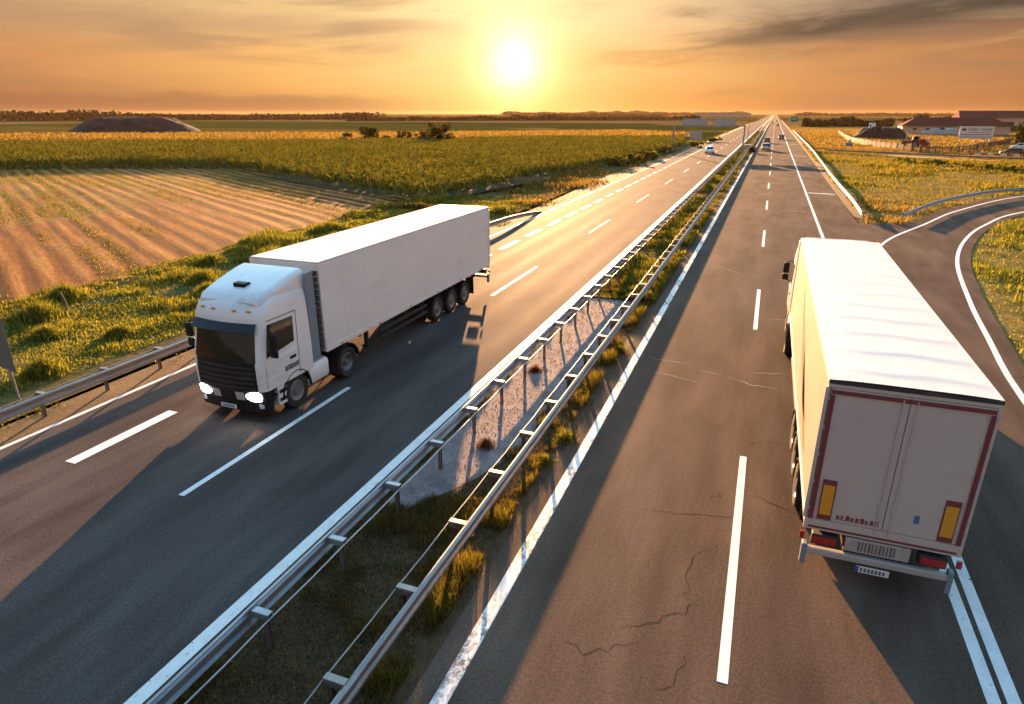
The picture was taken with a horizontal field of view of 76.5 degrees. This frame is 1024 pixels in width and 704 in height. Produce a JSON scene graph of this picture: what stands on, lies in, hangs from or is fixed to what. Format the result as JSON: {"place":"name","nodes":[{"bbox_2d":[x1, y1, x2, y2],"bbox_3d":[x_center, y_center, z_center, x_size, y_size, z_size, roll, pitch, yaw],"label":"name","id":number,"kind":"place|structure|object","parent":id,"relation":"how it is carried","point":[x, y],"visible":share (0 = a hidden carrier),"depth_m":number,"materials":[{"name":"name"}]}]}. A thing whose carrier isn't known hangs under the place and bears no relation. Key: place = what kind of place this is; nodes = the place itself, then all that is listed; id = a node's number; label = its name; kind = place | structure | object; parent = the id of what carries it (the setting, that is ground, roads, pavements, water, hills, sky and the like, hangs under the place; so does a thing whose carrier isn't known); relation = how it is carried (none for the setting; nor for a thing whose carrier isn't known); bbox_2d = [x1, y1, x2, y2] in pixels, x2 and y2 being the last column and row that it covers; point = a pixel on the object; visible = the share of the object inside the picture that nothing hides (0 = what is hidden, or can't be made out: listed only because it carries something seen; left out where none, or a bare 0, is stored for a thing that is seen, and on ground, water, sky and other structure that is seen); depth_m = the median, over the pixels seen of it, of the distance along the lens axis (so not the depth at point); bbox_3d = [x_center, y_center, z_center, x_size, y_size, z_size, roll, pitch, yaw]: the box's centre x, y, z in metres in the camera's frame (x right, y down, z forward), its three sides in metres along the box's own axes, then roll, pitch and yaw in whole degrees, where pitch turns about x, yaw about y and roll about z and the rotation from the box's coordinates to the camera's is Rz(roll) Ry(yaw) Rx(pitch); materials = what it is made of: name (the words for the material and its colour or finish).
{"place":"outdoors","nodes":[
{"label":"outdoors","id":0,"kind":"place"},
{"bbox_2d":[0,167,410,306],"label":"ploughed field","id":1,"kind":"structure","parent":0,"point":[29,264],"depth_m":51.87,"materials":[{"name":"soil"}]},
{"bbox_2d":[0,168,418,312],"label":"field weeds","id":2,"kind":"object","parent":1,"relation":"on","point":[97,185],"visible":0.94,"depth_m":65.14,"materials":[{"name":"green plant"}]},
{"bbox_2d":[0,193,562,426],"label":"verge grass","id":3,"kind":"structure","parent":0,"point":[266,240],"depth_m":29.74,"materials":[{"name":"green plant"}]},
{"bbox_2d":[54,145,682,199],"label":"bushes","id":4,"kind":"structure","parent":0,"point":[488,186],"depth_m":77.00,"materials":[{"name":"green plant"}]},
{"bbox_2d":[0,134,685,198],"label":"maize crop","id":5,"kind":"object","parent":4,"relation":"on","point":[445,163],"visible":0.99,"depth_m":103.07,"materials":[{"name":"green plant"}]},
{"bbox_2d":[414,130,434,138],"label":"bush","id":6,"kind":"object","parent":4,"relation":"on","point":[423,134],"visible":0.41,"depth_m":171.48,"materials":[{"name":"green plant"}]},
{"bbox_2d":[426,122,455,138],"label":"bush","id":7,"kind":"object","parent":4,"relation":"on","point":[436,131],"visible":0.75,"depth_m":170.98,"materials":[{"name":"green plant"}]},
{"bbox_2d":[0,123,750,445],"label":"verge dirt path","id":8,"kind":"structure","parent":0,"point":[99,393],"depth_m":20.84,"materials":[{"name":"brown soil"}]},
{"bbox_2d":[0,211,541,421],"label":"guard rail","id":9,"kind":"object","parent":8,"relation":"on","point":[40,399],"visible":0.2,"depth_m":19.33,"materials":[{"name":"metal"}]},
{"bbox_2d":[0,115,772,703],"bbox_3d":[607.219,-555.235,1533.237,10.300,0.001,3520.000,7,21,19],"label":"road","id":10,"kind":"structure","parent":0,"point":[126,569],"depth_m":15.41,"materials":[{"name":"grey asphalt"}]},
{"bbox_2d":[185,204,489,412],"bbox_3d":[-4.996,-2.485,24.226,3.060,3.956,15.728,7,21,19],"label":"lorry","id":11,"kind":"object","parent":10,"relation":"on","point":[281,326],"visible":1,"depth_m":19.62,"materials":[{"name":"white paint"}]},
{"bbox_2d":[705,146,714,153],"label":"car","id":12,"kind":"object","parent":10,"relation":"on","point":[710,149],"visible":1,"depth_m":135.19,"materials":[{"name":"white paint"}]},
{"bbox_2d":[173,115,773,703],"bbox_3d":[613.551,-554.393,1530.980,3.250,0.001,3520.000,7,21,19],"label":"median ground","id":13,"kind":"structure","parent":0,"point":[431,645],"depth_m":11.34,"materials":[{"name":"green plant"}]},
{"bbox_2d":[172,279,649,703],"bbox_3d":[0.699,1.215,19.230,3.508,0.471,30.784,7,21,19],"label":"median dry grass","id":14,"kind":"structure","parent":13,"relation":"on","point":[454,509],"depth_m":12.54,"materials":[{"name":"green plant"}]},
{"bbox_2d":[174,279,650,703],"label":"median green grass","id":15,"kind":"structure","parent":13,"relation":"on","point":[447,601],"depth_m":12.06,"materials":[{"name":"green plant"}]},
{"bbox_2d":[146,121,766,703],"bbox_3d":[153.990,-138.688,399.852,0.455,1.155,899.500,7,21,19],"label":"guard rail","id":16,"kind":"object","parent":13,"relation":"on","point":[186,677],"visible":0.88,"depth_m":12.70,"materials":[{"name":"metal"}]},
{"bbox_2d":[367,289,630,520],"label":"gravel path","id":17,"kind":"structure","parent":13,"relation":"on","point":[461,474],"depth_m":18.76,"materials":[{"name":"grey gravel"}]},
{"bbox_2d":[472,436,498,451],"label":"grass tuft","id":18,"kind":"object","parent":17,"relation":"on","point":[486,443],"visible":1,"depth_m":16.55,"materials":[{"name":"plant"}]},
{"bbox_2d":[526,364,543,373],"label":"grass tuft","id":19,"kind":"object","parent":17,"relation":"on","point":[536,369],"visible":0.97,"depth_m":21.40,"materials":[{"name":"plant"}]},
{"bbox_2d":[304,122,768,703],"bbox_3d":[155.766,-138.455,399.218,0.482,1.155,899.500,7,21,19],"label":"guard rail","id":20,"kind":"object","parent":13,"relation":"on","point":[350,688],"visible":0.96,"depth_m":12.47,"materials":[{"name":"metal"}]},
{"bbox_2d":[534,453,563,468],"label":"grass tuft","id":21,"kind":"object","parent":13,"relation":"on","point":[547,459],"visible":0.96,"depth_m":15.81,"materials":[{"name":"plant"}]},
{"bbox_2d":[550,426,584,445],"bbox_3d":[1.459,2.109,16.880,1.010,0.434,0.849,7,21,19],"label":"grass tuft","id":22,"kind":"object","parent":13,"relation":"on","point":[566,437],"visible":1,"depth_m":16.85,"materials":[{"name":"plant"}]},
{"bbox_2d":[607,356,618,363],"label":"grass tuft","id":23,"kind":"object","parent":13,"relation":"on","point":[614,361],"visible":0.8,"depth_m":22.17,"materials":[{"name":"plant"}]},
{"bbox_2d":[610,344,629,355],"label":"grass tuft","id":24,"kind":"object","parent":13,"relation":"on","point":[618,347],"visible":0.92,"depth_m":23.07,"materials":[{"name":"plant"}]},
{"bbox_2d":[589,131,763,303],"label":"median far grass","id":25,"kind":"structure","parent":13,"relation":"on","point":[635,271],"depth_m":41.09,"materials":[{"name":"green plant"}]},
{"bbox_2d":[0,114,1023,424],"bbox_3d":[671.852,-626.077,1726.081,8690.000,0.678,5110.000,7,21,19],"label":"ground","id":26,"kind":"structure","parent":0,"point":[708,132],"depth_m":75.94,"materials":[{"name":"green plant"}]},
{"bbox_2d":[0,318,20,400],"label":"road sign","id":27,"kind":"object","parent":26,"relation":"on","point":[6,361],"visible":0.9,"depth_m":18.76,"materials":[{"name":"grey metal"}]},
{"bbox_2d":[3,298,84,327],"bbox_3d":[-20.043,-1.869,27.508,4.172,1.075,3.949,-8,22,-20],"label":"grass tuft","id":28,"kind":"object","parent":26,"relation":"on","point":[38,312],"visible":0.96,"depth_m":27.32,"materials":[{"name":"green plant"}]},
{"bbox_2d":[7,353,82,384],"bbox_3d":[-15.413,0.361,21.302,2.644,0.770,2.139,7,21,19],"label":"grass tuft","id":29,"kind":"object","parent":26,"relation":"on","point":[42,368],"visible":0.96,"depth_m":21.05,"materials":[{"name":"green plant"}]},
{"bbox_2d":[16,324,74,345],"bbox_3d":[-18.302,-0.853,25.272,2.410,0.640,2.516,7,21,19],"label":"grass tuft","id":30,"kind":"object","parent":26,"relation":"on","point":[44,332],"visible":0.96,"depth_m":25.11,"materials":[{"name":"green plant"}]},
{"bbox_2d":[59,292,68,312],"bbox_3d":[-19.536,-1.996,28.402,0.290,1.321,0.120,7,21,19],"label":"fence post","id":31,"kind":"object","parent":26,"relation":"on","point":[64,300],"visible":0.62,"depth_m":28.27,"materials":[{"name":"wood"}]},
{"bbox_2d":[33,281,100,303],"bbox_3d":[-20.850,-2.947,30.438,3.394,0.903,3.530,18,27,41],"label":"grass tuft","id":32,"kind":"object","parent":26,"relation":"on","point":[67,290],"visible":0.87,"depth_m":30.28,"materials":[{"name":"green plant"}]},
{"bbox_2d":[93,322,141,341],"bbox_3d":[-15.181,-0.901,25.276,2.065,0.561,2.350,-15,25,-35],"label":"grass tuft","id":33,"kind":"object","parent":26,"relation":"on","point":[111,332],"visible":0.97,"depth_m":25.10,"materials":[{"name":"green plant"}]},
{"bbox_2d":[0,162,245,169],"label":"track grass","id":34,"kind":"structure","parent":26,"relation":"on","point":[87,167],"depth_m":98.13,"materials":[{"name":"green plant"}]},
{"bbox_2d":[66,117,200,132],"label":"earth mound","id":35,"kind":"object","parent":26,"relation":"on","point":[133,124],"visible":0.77,"depth_m":287.11,"materials":[{"name":"brown soil"}]},
{"bbox_2d":[148,270,153,292],"bbox_3d":[-17.194,-3.181,31.033,0.077,1.451,0.065,18,27,40],"label":"fence post","id":36,"kind":"object","parent":26,"relation":"on","point":[151,281],"visible":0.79,"depth_m":30.95,"materials":[{"name":"wood"}]},
{"bbox_2d":[0,109,385,120],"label":"treeline","id":37,"kind":"object","parent":26,"relation":"on","point":[31,115],"visible":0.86,"depth_m":753.86,"materials":[{"name":"green plant"}]},
{"bbox_2d":[176,267,218,287],"bbox_3d":[-15.923,-4.019,33.434,3.269,0.910,2.658,-11,23,-27],"label":"grass tuft","id":38,"kind":"object","parent":26,"relation":"on","point":[199,277],"visible":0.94,"depth_m":33.16,"materials":[{"name":"green plant"}]},
{"bbox_2d":[188,280,213,295],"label":"grass tuft","id":39,"kind":"object","parent":26,"relation":"on","point":[202,287],"visible":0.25,"depth_m":31.24,"materials":[{"name":"plant"}]},
{"bbox_2d":[188,253,233,268],"bbox_3d":[-17.651,-5.460,37.511,3.625,0.788,3.531,7,21,19],"label":"grass tuft","id":40,"kind":"object","parent":26,"relation":"on","point":[207,260],"visible":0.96,"depth_m":37.33,"materials":[{"name":"green plant"}]},
{"bbox_2d":[342,132,351,138],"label":"bush","id":41,"kind":"object","parent":26,"relation":"on","point":[346,134],"visible":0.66,"depth_m":196.69,"materials":[{"name":"green plant"}]},
{"bbox_2d":[358,126,378,138],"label":"bush","id":42,"kind":"object","parent":26,"relation":"on","point":[369,132],"visible":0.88,"depth_m":182.28,"materials":[{"name":"green plant"}]},
{"bbox_2d":[396,129,413,138],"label":"bush","id":43,"kind":"object","parent":26,"relation":"on","point":[404,133],"visible":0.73,"depth_m":189.05,"materials":[{"name":"green plant"}]},
{"bbox_2d":[344,114,700,120],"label":"field edge woods","id":44,"kind":"object","parent":26,"relation":"on","point":[469,118],"visible":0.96,"depth_m":740.33,"materials":[{"name":"green plant"}]},
{"bbox_2d":[533,112,667,116],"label":"distant woods","id":45,"kind":"object","parent":26,"relation":"on","point":[606,114],"visible":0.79,"depth_m":1495.95,"materials":[{"name":"green plant"}]},
{"bbox_2d":[602,155,627,166],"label":"bush","id":46,"kind":"object","parent":26,"relation":"on","point":[614,160],"visible":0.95,"depth_m":102.20,"materials":[{"name":"green plant"}]},
{"bbox_2d":[502,110,747,114],"bbox_3d":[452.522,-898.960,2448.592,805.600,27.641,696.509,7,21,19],"label":"horizon woods","id":47,"kind":"object","parent":26,"relation":"on","point":[634,112],"visible":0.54,"depth_m":2412.48,"materials":[{"name":"green plant"}]},
{"bbox_2d":[626,153,646,162],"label":"bush","id":48,"kind":"object","parent":26,"relation":"on","point":[636,158],"visible":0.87,"depth_m":110.41,"materials":[{"name":"green plant"}]},
{"bbox_2d":[639,150,658,159],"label":"bush","id":49,"kind":"object","parent":26,"relation":"on","point":[653,156],"visible":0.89,"depth_m":119.95,"materials":[{"name":"green plant"}]},
{"bbox_2d":[661,145,672,152],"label":"bush","id":50,"kind":"object","parent":26,"relation":"on","point":[666,148],"visible":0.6,"depth_m":137.79,"materials":[{"name":"green plant"}]},
{"bbox_2d":[689,131,701,140],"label":"sign post","id":51,"kind":"object","parent":26,"relation":"on","point":[695,134],"visible":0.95,"depth_m":197.16,"materials":[{"name":"metal"}]},
{"bbox_2d":[687,141,703,146],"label":"bush","id":52,"kind":"object","parent":26,"relation":"on","point":[695,143],"visible":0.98,"depth_m":162.96,"materials":[{"name":"green plant"}]},
{"bbox_2d":[672,118,745,152],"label":"sign gantry","id":53,"kind":"object","parent":26,"relation":"on","point":[703,122],"visible":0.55,"depth_m":139.44,"materials":[{"name":"grey metal"}]},
{"bbox_2d":[705,137,722,141],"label":"bush","id":54,"kind":"object","parent":26,"relation":"on","point":[713,139],"visible":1,"depth_m":190.93,"materials":[{"name":"green plant"}]},
{"bbox_2d":[693,112,751,116],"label":"distant depot","id":55,"kind":"structure","parent":26,"relation":"on","point":[721,114],"depth_m":1350.71,"materials":[{"name":"concrete"}]},
{"bbox_2d":[748,147,756,152],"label":"bush","id":56,"kind":"object","parent":26,"relation":"on","point":[751,149],"visible":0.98,"depth_m":137.92,"materials":[{"name":"green plant"}]},
{"bbox_2d":[790,116,798,133],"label":"road sign","id":57,"kind":"object","parent":26,"relation":"on","point":[794,118],"visible":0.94,"depth_m":261.49,"materials":[{"name":"metal"}]},
{"bbox_2d":[793,130,865,221],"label":"guard rail","id":58,"kind":"object","parent":26,"relation":"on","point":[857,206],"visible":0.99,"depth_m":72.22,"materials":[{"name":"metal"}]},
{"bbox_2d":[845,139,852,147],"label":"road sign","id":59,"kind":"object","parent":26,"relation":"on","point":[848,144],"visible":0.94,"depth_m":149.16,"materials":[{"name":"white paint"}]},
{"bbox_2d":[801,116,897,126],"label":"trees","id":60,"kind":"object","parent":26,"relation":"on","point":[847,121],"visible":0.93,"depth_m":407.63,"materials":[{"name":"green plant"}]},
{"bbox_2d":[793,112,953,115],"bbox_3d":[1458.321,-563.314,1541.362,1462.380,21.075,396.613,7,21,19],"label":"treeline","id":61,"kind":"object","parent":26,"relation":"on","point":[866,114],"visible":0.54,"depth_m":1802.14,"materials":[{"name":"green plant"}]},
{"bbox_2d":[852,127,909,138],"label":"earth heap","id":62,"kind":"object","parent":26,"relation":"on","point":[885,133],"visible":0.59,"depth_m":216.66,"materials":[{"name":"brown soil"}]},
{"bbox_2d":[868,123,881,131],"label":"dumper","id":63,"kind":"object","parent":62,"relation":"on","point":[872,126],"visible":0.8,"depth_m":217.85,"materials":[{"name":"white paint"}]},
{"bbox_2d":[892,156,916,163],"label":"bush","id":64,"kind":"object","parent":26,"relation":"on","point":[906,158],"visible":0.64,"depth_m":110.24,"materials":[{"name":"green plant"}]},
{"bbox_2d":[897,117,911,126],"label":"farm tree","id":65,"kind":"object","parent":26,"relation":"on","point":[903,119],"visible":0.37,"depth_m":387.94,"materials":[{"name":"green plant"}]},
{"bbox_2d":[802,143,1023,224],"bbox_3d":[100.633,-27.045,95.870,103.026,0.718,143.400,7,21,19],"label":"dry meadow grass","id":66,"kind":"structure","parent":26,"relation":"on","point":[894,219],"depth_m":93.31,"materials":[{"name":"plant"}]},
{"bbox_2d":[803,143,1023,208],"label":"green meadow grass","id":67,"kind":"structure","parent":26,"relation":"on","point":[1000,185],"depth_m":90.50,"materials":[{"name":"green plant"}]},
{"bbox_2d":[901,132,929,145],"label":"tractor","id":68,"kind":"object","parent":26,"relation":"on","point":[915,141],"visible":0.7,"depth_m":162.00,"materials":[{"name":"red paint"}]},
{"bbox_2d":[913,114,928,117],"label":"farm tree","id":69,"kind":"object","parent":26,"relation":"on","point":[921,115],"visible":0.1,"depth_m":385.71,"materials":[{"name":"green plant"}]},
{"bbox_2d":[838,129,1012,153],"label":"fence","id":70,"kind":"object","parent":26,"relation":"on","point":[881,143],"visible":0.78,"depth_m":154.31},
{"bbox_2d":[828,149,1023,159],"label":"guard rail","id":71,"kind":"object","parent":26,"relation":"on","point":[953,156],"visible":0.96,"depth_m":122.77,"materials":[{"name":"metal"}]},
{"bbox_2d":[921,131,930,134],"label":"sheeted stack","id":72,"kind":"object","parent":26,"relation":"on","point":[927,132],"visible":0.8,"depth_m":255.47,"materials":[{"name":"plastic"}]},
{"bbox_2d":[922,158,949,164],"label":"bush","id":73,"kind":"object","parent":26,"relation":"on","point":[937,162],"visible":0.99,"depth_m":106.04,"materials":[{"name":"green plant"}]},
{"bbox_2d":[931,129,940,134],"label":"sheeted stack","id":74,"kind":"object","parent":26,"relation":"on","point":[935,131],"visible":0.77,"depth_m":255.36,"materials":[{"name":"plastic"}]},
{"bbox_2d":[940,130,948,134],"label":"sheeted stack","id":75,"kind":"object","parent":26,"relation":"on","point":[944,132],"visible":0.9,"depth_m":255.15,"materials":[{"name":"plastic"}]},
{"bbox_2d":[946,128,956,134],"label":"sheeted stack","id":76,"kind":"object","parent":26,"relation":"on","point":[952,130],"visible":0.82,"depth_m":255.16,"materials":[{"name":"plastic"}]},
{"bbox_2d":[902,187,1023,219],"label":"guard rail","id":77,"kind":"object","parent":26,"relation":"on","point":[942,200],"visible":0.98,"depth_m":60.66,"materials":[{"name":"metal"}]},
{"bbox_2d":[951,161,976,167],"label":"bush","id":78,"kind":"object","parent":26,"relation":"on","point":[967,164],"visible":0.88,"depth_m":100.15,"materials":[{"name":"green plant"}]},
{"bbox_2d":[958,126,994,141],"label":"billboard","id":79,"kind":"object","parent":26,"relation":"on","point":[976,132],"visible":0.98,"depth_m":189.47,"materials":[{"name":"white"}]},
{"bbox_2d":[975,163,1006,169],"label":"bush","id":80,"kind":"object","parent":26,"relation":"on","point":[990,166],"visible":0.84,"depth_m":96.57,"materials":[{"name":"green plant"}]},
{"bbox_2d":[969,152,1023,156],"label":"barrier","id":81,"kind":"object","parent":26,"relation":"on","point":[987,154],"visible":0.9,"depth_m":122.91,"materials":[{"name":"red paint"}]},
{"bbox_2d":[973,217,1023,360],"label":"grass","id":82,"kind":"structure","parent":26,"relation":"on","point":[1005,226],"depth_m":35.67,"materials":[{"name":"plant"}]},
{"bbox_2d":[997,165,1023,171],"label":"bush","id":83,"kind":"object","parent":26,"relation":"on","point":[1010,168],"visible":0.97,"depth_m":93.75,"materials":[{"name":"green plant"}]},
{"bbox_2d":[999,148,1023,153],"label":"car","id":84,"kind":"object","parent":26,"relation":"on","point":[1015,150],"visible":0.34,"depth_m":129.58,"materials":[{"name":"paint"}]},
{"bbox_2d":[1010,143,1023,148],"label":"car","id":85,"kind":"object","parent":26,"relation":"on","point":[1019,145],"visible":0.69,"depth_m":151.98,"materials":[{"name":"white paint"}]},
{"bbox_2d":[1012,121,1023,144],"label":"roadside tree","id":86,"kind":"object","parent":26,"relation":"on","point":[1018,138],"visible":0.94,"depth_m":154.77,"materials":[{"name":"green plant"}]},
{"bbox_2d":[0,0,1023,113],"label":"sky","id":87,"kind":"structure","parent":0,"point":[134,56],"materials":[{"name":"orange"}]},
{"bbox_2d":[384,132,728,217],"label":"roadside grass","id":88,"kind":"structure","parent":0,"point":[574,181],"depth_m":75.55,"materials":[{"name":"green plant"}]},
{"bbox_2d":[405,115,1023,703],"bbox_3d":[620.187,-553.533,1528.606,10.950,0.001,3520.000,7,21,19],"label":"road","id":89,"kind":"structure","parent":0,"point":[611,559],"depth_m":12.44,"materials":[{"name":"grey asphalt"}]},
{"bbox_2d":[0,118,1023,703],"bbox_3d":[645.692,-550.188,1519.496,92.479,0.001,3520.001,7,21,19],"label":"road markings","id":90,"kind":"object","parent":89,"relation":"on","point":[164,674],"visible":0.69,"depth_m":13.11,"materials":[{"name":"paint"}]},
{"bbox_2d":[429,116,773,703],"bbox_3d":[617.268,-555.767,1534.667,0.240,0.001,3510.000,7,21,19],"label":"road edge line","id":91,"kind":"object","parent":89,"relation":"on","point":[453,677],"visible":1,"depth_m":13.23,"materials":[{"name":"paint"}]},
{"bbox_2d":[564,422,792,689],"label":"road cracks","id":92,"kind":"object","parent":89,"relation":"on","point":[683,593],"visible":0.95,"depth_m":11.18,"materials":[{"name":"black asphalt"}]},
{"bbox_2d":[651,160,814,388],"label":"road seams","id":93,"kind":"object","parent":89,"relation":"on","point":[776,319],"visible":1,"depth_m":21.42,"materials":[{"name":"asphalt"}]},
{"bbox_2d":[761,143,771,150],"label":"car","id":94,"kind":"object","parent":89,"relation":"on","point":[766,146],"visible":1,"depth_m":145.64,"materials":[{"name":"silver metal"}]},
{"bbox_2d":[778,134,784,139],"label":"car","id":95,"kind":"object","parent":89,"relation":"on","point":[781,136],"visible":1,"depth_m":205.01,"materials":[{"name":"white paint"}]},
{"bbox_2d":[782,237,1004,593],"bbox_3d":[9.220,-0.230,18.064,3.060,3.977,16.578,7,21,19],"label":"lorry","id":96,"kind":"object","parent":89,"relation":"on","point":[899,402],"visible":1,"depth_m":11.05,"materials":[{"name":"white paint"}]},
{"bbox_2d":[781,120,868,219],"bbox_3d":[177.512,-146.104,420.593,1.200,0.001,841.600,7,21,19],"label":"verge dirt path","id":97,"kind":"structure","parent":0,"point":[846,203],"depth_m":74.55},
{"bbox_2d":[803,149,996,160],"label":"side road","id":98,"kind":"structure","parent":0,"point":[916,156],"depth_m":127.84,"materials":[{"name":"asphalt"}]},
{"bbox_2d":[791,128,1019,151],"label":"farmland grass","id":99,"kind":"structure","parent":0,"point":[819,131],"depth_m":207.68,"materials":[{"name":"yellow plant"}]},
{"bbox_2d":[858,194,1023,444],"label":"ramp road","id":100,"kind":"structure","parent":0,"point":[923,257],"depth_m":34.52,"materials":[{"name":"grey asphalt"}]},
{"bbox_2d":[897,117,1012,134],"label":"farm building","id":101,"kind":"structure","parent":0,"point":[917,125],"depth_m":260.34,"materials":[{"name":"red tile"}]},
{"bbox_2d":[952,111,1023,130],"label":"farm building","id":102,"kind":"structure","parent":0,"point":[1013,118],"depth_m":307.42,"materials":[{"name":"red tile"}]},
{"bbox_2d":[1010,126,1017,130],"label":"door","id":103,"kind":"structure","parent":102,"relation":"in","point":[1014,128],"depth_m":304.85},
{"label":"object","id":104,"kind":"structure","parent":0,"visible":0},
{"bbox_2d":[0,128,689,140],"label":"cereal crop","id":105,"kind":"object","parent":104,"relation":"on","point":[70,136],"visible":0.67,"depth_m":218.91,"materials":[{"name":"yellow plant"}]}
]}

